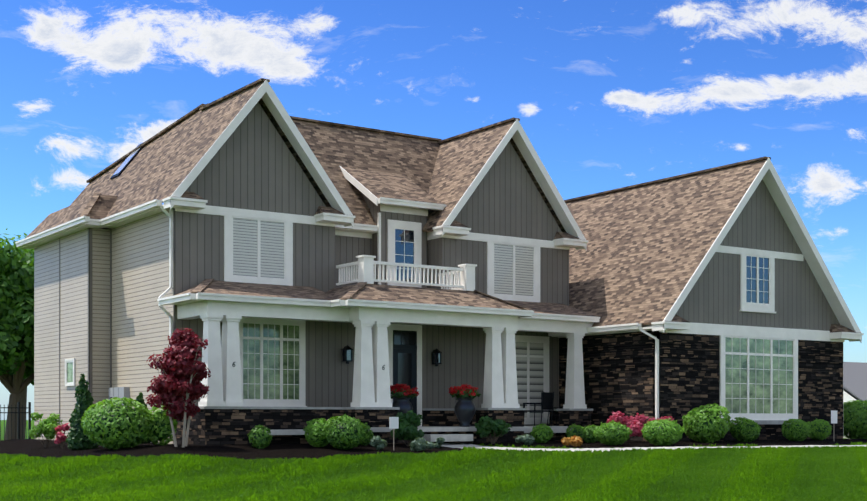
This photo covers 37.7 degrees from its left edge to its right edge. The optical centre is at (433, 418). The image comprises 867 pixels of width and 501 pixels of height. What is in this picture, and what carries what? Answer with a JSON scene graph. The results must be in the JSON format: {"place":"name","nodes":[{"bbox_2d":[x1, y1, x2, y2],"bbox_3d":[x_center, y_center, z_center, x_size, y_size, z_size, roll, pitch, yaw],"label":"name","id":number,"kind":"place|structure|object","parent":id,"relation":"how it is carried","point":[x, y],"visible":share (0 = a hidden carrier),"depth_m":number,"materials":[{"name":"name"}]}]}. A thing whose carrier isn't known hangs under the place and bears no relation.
{"place":"outdoors","nodes":[
{"label":"outdoors","id":0,"kind":"place"},
{"bbox_2d":[0,420,866,497],"bbox_3d":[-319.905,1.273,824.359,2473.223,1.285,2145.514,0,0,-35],"label":"ground","id":1,"kind":"structure","parent":0,"point":[32,447],"depth_m":31.22,"materials":[{"name":"soil"}]},
{"bbox_2d":[0,402,30,440],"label":"metal fence","id":2,"kind":"object","parent":1,"relation":"on","point":[22,412],"visible":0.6,"depth_m":39.02,"materials":[{"name":"black"}]},
{"bbox_2d":[0,228,33,439],"bbox_3d":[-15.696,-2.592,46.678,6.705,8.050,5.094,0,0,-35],"label":"tree","id":3,"kind":"object","parent":1,"relation":"on","point":[16,320],"visible":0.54,"depth_m":45.59,"materials":[{"name":"green plant"}]},
{"bbox_2d":[28,412,62,447],"bbox_3d":[-10.113,0.277,33.031,0.953,1.028,0.696,0,0,1],"label":"loose shrub","id":4,"kind":"object","parent":1,"relation":"on","point":[46,427],"visible":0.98,"depth_m":32.86,"materials":[{"name":"green plant"}]},
{"bbox_2d":[54,423,69,448],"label":"red shrub","id":5,"kind":"object","parent":1,"relation":"on","point":[60,437],"visible":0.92,"depth_m":31.58,"materials":[{"name":"pink plant"}]},
{"bbox_2d":[66,373,97,449],"bbox_3d":[-8.531,-0.152,30.921,0.841,1.912,0.798,0,0,-35],"label":"arborvitae","id":6,"kind":"object","parent":1,"relation":"on","point":[77,439],"visible":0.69,"depth_m":30.73,"materials":[{"name":"green plant"}]},
{"bbox_2d":[34,208,172,443],"bbox_3d":[0.090,-2.345,39.379,20.750,6.020,13.450,0,0,-35],"label":"wall siding","id":7,"kind":"object","parent":1,"relation":"on","point":[140,286],"visible":0.1,"depth_m":35.16,"materials":[{"name":"beige plastic"}]},
{"bbox_2d":[109,387,129,406],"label":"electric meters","id":8,"kind":"object","parent":7,"relation":"attached to","point":[120,392],"visible":0.38,"depth_m":34.31,"materials":[{"name":"grey metal"}]},
{"bbox_2d":[81,397,153,449],"bbox_3d":[-7.433,0.130,29.878,1.784,1.281,1.603,0,0,37],"label":"shrub","id":9,"kind":"object","parent":1,"relation":"on","point":[116,425],"visible":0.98,"depth_m":29.40,"materials":[{"name":"green plant"}]},
{"bbox_2d":[133,392,152,442],"bbox_3d":[-7.542,-0.006,32.684,0.675,1.371,0.701,0,0,-35],"label":"arborvitae","id":10,"kind":"object","parent":1,"relation":"on","point":[140,399],"visible":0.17,"depth_m":32.63,"materials":[{"name":"green plant"}]},
{"bbox_2d":[145,404,177,445],"bbox_3d":[-6.462,0.164,30.148,0.786,1.043,0.765,0,0,-35],"label":"shrub","id":11,"kind":"object","parent":1,"relation":"on","point":[161,430],"visible":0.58,"depth_m":29.92,"materials":[{"name":"green plant"}]},
{"bbox_2d":[145,328,210,446],"bbox_3d":[-5.864,-0.695,29.227,1.558,2.796,1.593,0,0,-35],"label":"japanese maple","id":12,"kind":"object","parent":1,"relation":"on","point":[179,389],"visible":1,"depth_m":28.97,"materials":[{"name":"red plant"}]},
{"bbox_2d":[248,424,272,448],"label":"round bush","id":13,"kind":"object","parent":1,"relation":"on","point":[259,436],"visible":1,"depth_m":29.60,"materials":[{"name":"green plant"}]},
{"bbox_2d":[303,418,329,446],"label":"round bush","id":14,"kind":"object","parent":1,"relation":"on","point":[314,431],"visible":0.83,"depth_m":30.44,"materials":[{"name":"green plant"}]},
{"bbox_2d":[323,414,365,449],"bbox_3d":[-2.118,0.329,30.328,1.020,0.916,1.054,0,0,-35],"label":"shrub","id":15,"kind":"object","parent":1,"relation":"on","point":[345,433],"visible":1,"depth_m":30.10,"materials":[{"name":"green plant"}]},
{"bbox_2d":[360,423,373,445],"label":"bush","id":16,"kind":"object","parent":1,"relation":"on","point":[368,435],"visible":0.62,"depth_m":31.47,"materials":[{"name":"green plant"}]},
{"bbox_2d":[369,436,386,449],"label":"shrub","id":17,"kind":"object","parent":1,"relation":"on","point":[376,442],"visible":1,"depth_m":30.36,"materials":[{"name":"green plant"}]},
{"bbox_2d":[389,417,398,449],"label":"yard sign","id":18,"kind":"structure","parent":1,"relation":"on","point":[393,423],"depth_m":30.55,"materials":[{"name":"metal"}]},
{"bbox_2d":[390,410,423,446],"bbox_3d":[-0.605,0.261,31.748,0.876,0.948,0.893,0,0,-35],"label":"shrub","id":19,"kind":"object","parent":1,"relation":"on","point":[408,431],"visible":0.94,"depth_m":31.59,"materials":[{"name":"green plant"}]},
{"bbox_2d":[266,426,570,441],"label":"porch steps","id":20,"kind":"structure","parent":1,"relation":"on","point":[469,437],"depth_m":33.01,"materials":[{"name":"grey concrete"}]},
{"bbox_2d":[390,384,418,421],"bbox_3d":[-0.866,-0.370,33.341,0.925,1.170,0.894,0,0,43],"label":"flower planter","id":21,"kind":"object","parent":20,"relation":"on","point":[402,395],"visible":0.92,"depth_m":33.15,"materials":[{"name":"grey metal"}]},
{"bbox_2d":[449,384,480,426],"bbox_3d":[0.838,-0.369,34.069,0.870,1.169,0.951,0,0,-35],"label":"urn","id":22,"kind":"object","parent":20,"relation":"on","point":[465,407],"visible":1,"depth_m":33.91,"materials":[{"name":"ceramic"}]},
{"bbox_2d":[523,392,558,425],"bbox_3d":[3.268,-0.284,37.316,0.698,1.004,1.338,0,0,35],"label":"patio chair","id":23,"kind":"object","parent":20,"relation":"on","point":[547,400],"visible":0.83,"depth_m":36.91,"materials":[{"name":"black metal"}]},
{"bbox_2d":[409,437,433,451],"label":"shrub","id":24,"kind":"object","parent":1,"relation":"on","point":[419,444],"visible":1,"depth_m":30.48,"materials":[{"name":"green plant"}]},
{"bbox_2d":[0,438,866,500],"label":"grass tufts","id":25,"kind":"object","parent":1,"relation":"on","point":[808,473],"visible":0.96,"depth_m":24.06,"materials":[{"name":"green plant"}]},
{"bbox_2d":[434,437,444,447],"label":"shrub","id":26,"kind":"object","parent":1,"relation":"on","point":[439,442],"visible":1,"depth_m":31.38,"materials":[{"name":"green plant"}]},
{"bbox_2d":[59,102,839,443],"bbox_3d":[0.934,-3.824,38.364,21.012,8.979,11.320,0,0,-35],"label":"wall siding","id":27,"kind":"object","parent":1,"relation":"on","point":[251,164],"visible":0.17,"depth_m":36.13,"materials":[{"name":"grey wood"}]},
{"bbox_2d":[342,345,352,363],"bbox_3d":[-2.335,-1.740,34.289,0.240,0.510,0.280,0,0,-35],"label":"lantern","id":28,"kind":"object","parent":27,"relation":"attached to","point":[347,354],"visible":1,"depth_m":34.23,"materials":[{"name":"black metal"}]},
{"bbox_2d":[432,348,441,365],"bbox_3d":[0.078,-1.740,35.952,0.240,0.510,0.280,0,0,-35],"label":"lantern","id":29,"kind":"object","parent":27,"relation":"attached to","point":[436,356],"visible":1,"depth_m":35.89,"materials":[{"name":"black metal"}]},
{"bbox_2d":[15,80,863,433],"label":"trim","id":30,"kind":"structure","parent":27,"relation":"attached to","point":[373,364],"depth_m":34.53,"materials":[{"name":"white wood"}]},
{"bbox_2d":[233,218,532,295],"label":"window shutters","id":31,"kind":"object","parent":30,"relation":"attached to","point":[245,248],"depth_m":33.22,"materials":[{"name":"white wood"}]},
{"bbox_2d":[393,330,416,413],"bbox_3d":[-0.807,-1.125,35.491,0.820,2.680,0.035,0,0,-35],"label":"door","id":32,"kind":"structure","parent":30,"relation":"attached to","point":[401,348],"depth_m":35.57,"materials":[{"name":"black"}]},
{"bbox_2d":[394,332,414,388],"bbox_3d":[-0.804,-1.550,35.486,0.700,1.730,0.006,0,0,-35],"label":"dark glass","id":33,"kind":"object","parent":32,"relation":"attached to","point":[404,368],"visible":0.82,"depth_m":35.48,"materials":[{"name":"black glass"}]},
{"bbox_2d":[67,323,792,412],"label":"window panes","id":34,"kind":"structure","parent":30,"relation":"on","point":[740,376],"depth_m":36.78,"materials":[{"name":"clear glass"}]},
{"bbox_2d":[66,216,793,418],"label":"muntins","id":35,"kind":"object","parent":30,"relation":"on","point":[261,338],"visible":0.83,"depth_m":36.79,"materials":[{"name":"white wood"}]},
{"bbox_2d":[26,78,857,332],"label":"roof","id":36,"kind":"structure","parent":30,"relation":"on","point":[639,259],"depth_m":37.29,"materials":[{"name":"brown"}]},
{"bbox_2d":[110,142,143,178],"bbox_3d":[-9.225,-7.825,38.455,0.939,1.156,0.700,0,0,-35],"label":"skylight","id":37,"kind":"object","parent":36,"relation":"on","point":[125,164],"visible":0.75,"depth_m":38.26,"materials":[{"name":"glass"}]},
{"bbox_2d":[515,342,542,416],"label":"window blinds","id":38,"kind":"object","parent":30,"relation":"attached to","point":[536,377],"depth_m":38.08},
{"bbox_2d":[395,229,768,303],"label":"window panes","id":39,"kind":"structure","parent":30,"relation":"attached to","point":[409,237],"depth_m":37.14,"materials":[{"name":"blue"}]},
{"bbox_2d":[175,330,842,444],"bbox_3d":[0.908,-0.875,38.941,20.400,3.680,12.300,0,0,-35],"label":"stone","id":40,"kind":"object","parent":27,"relation":"part of","point":[619,371],"visible":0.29,"depth_m":36.03,"materials":[{"name":"black stone"}]},
{"bbox_2d":[199,406,790,423],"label":"caps","id":41,"kind":"object","parent":40,"relation":"on","point":[452,409],"visible":0.54,"depth_m":32.29,"materials":[{"name":"stone"}]},
{"bbox_2d":[475,416,512,443],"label":"shrub","id":42,"kind":"object","parent":1,"relation":"on","point":[488,426],"visible":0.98,"depth_m":33.29,"materials":[{"name":"green plant"}]},
{"bbox_2d":[515,434,534,445],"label":"shrub","id":43,"kind":"object","parent":1,"relation":"on","point":[527,439],"visible":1,"depth_m":32.86,"materials":[{"name":"green plant"}]},
{"bbox_2d":[530,424,553,442],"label":"bush","id":44,"kind":"object","parent":1,"relation":"on","point":[539,433],"visible":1,"depth_m":34.29,"materials":[{"name":"green plant"}]},
{"bbox_2d":[561,435,582,445],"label":"yellow plant","id":45,"kind":"object","parent":1,"relation":"on","point":[574,440],"visible":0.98,"depth_m":32.79,"materials":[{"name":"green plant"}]},
{"bbox_2d":[565,423,585,440],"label":"bush","id":46,"kind":"object","parent":1,"relation":"on","point":[578,431],"visible":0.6,"depth_m":34.87,"materials":[{"name":"green plant"}]},
{"bbox_2d":[582,424,599,442],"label":"bush","id":47,"kind":"object","parent":1,"relation":"on","point":[589,436],"visible":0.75,"depth_m":34.91,"materials":[{"name":"green plant"}]},
{"bbox_2d":[593,420,632,444],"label":"bush","id":48,"kind":"object","parent":1,"relation":"on","point":[612,432],"visible":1,"depth_m":33.09,"materials":[{"name":"green plant"}]},
{"bbox_2d":[606,411,648,442],"bbox_3d":[5.295,0.267,34.802,1.080,0.854,1.144,0,0,39],"label":"pink shrub","id":49,"kind":"object","parent":1,"relation":"on","point":[636,424],"visible":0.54,"depth_m":34.59,"materials":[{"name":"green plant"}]},
{"bbox_2d":[647,416,674,421],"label":"pink shrub","id":50,"kind":"object","parent":1,"relation":"on","point":[662,418],"visible":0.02,"depth_m":34.17,"materials":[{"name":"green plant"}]},
{"bbox_2d":[641,418,684,445],"bbox_3d":[5.968,0.363,32.997,1.104,0.765,1.115,0,0,-35],"label":"bush","id":51,"kind":"object","parent":1,"relation":"on","point":[663,432],"visible":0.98,"depth_m":32.70,"materials":[{"name":"green plant"}]},
{"bbox_2d":[682,403,730,442],"bbox_3d":[7.471,0.131,34.748,1.313,1.151,1.300,0,0,-35],"label":"shrub","id":52,"kind":"object","parent":1,"relation":"on","point":[705,424],"visible":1,"depth_m":34.43,"materials":[{"name":"green plant"}]},
{"bbox_2d":[728,417,761,441],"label":"round bush","id":53,"kind":"object","parent":1,"relation":"on","point":[747,430],"visible":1,"depth_m":35.41,"materials":[{"name":"green plant"}]},
{"bbox_2d":[781,419,810,440],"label":"round bush","id":54,"kind":"object","parent":1,"relation":"on","point":[797,430],"visible":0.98,"depth_m":36.64,"materials":[{"name":"green plant"}]},
{"bbox_2d":[807,418,831,439],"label":"round bush","id":55,"kind":"object","parent":1,"relation":"on","point":[820,430],"visible":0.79,"depth_m":37.66,"materials":[{"name":"green plant"}]},
{"bbox_2d":[831,411,836,422],"bbox_3d":[11.791,0.237,37.393,0.280,0.960,0.024,0,0,-35],"label":"sign","id":56,"kind":"object","parent":1,"relation":"on","point":[833,416],"visible":0.79,"depth_m":37.38,"materials":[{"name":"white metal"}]},
{"bbox_2d":[843,400,866,438],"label":"shrub","id":57,"kind":"object","parent":1,"relation":"on","point":[854,419],"visible":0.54,"depth_m":39.99,"materials":[{"name":"green plant"}]},
{"bbox_2d":[843,362,866,438],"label":"neighbour house","id":58,"kind":"structure","parent":0,"point":[854,380],"depth_m":105.59,"materials":[{"name":"beige"}]}
]}

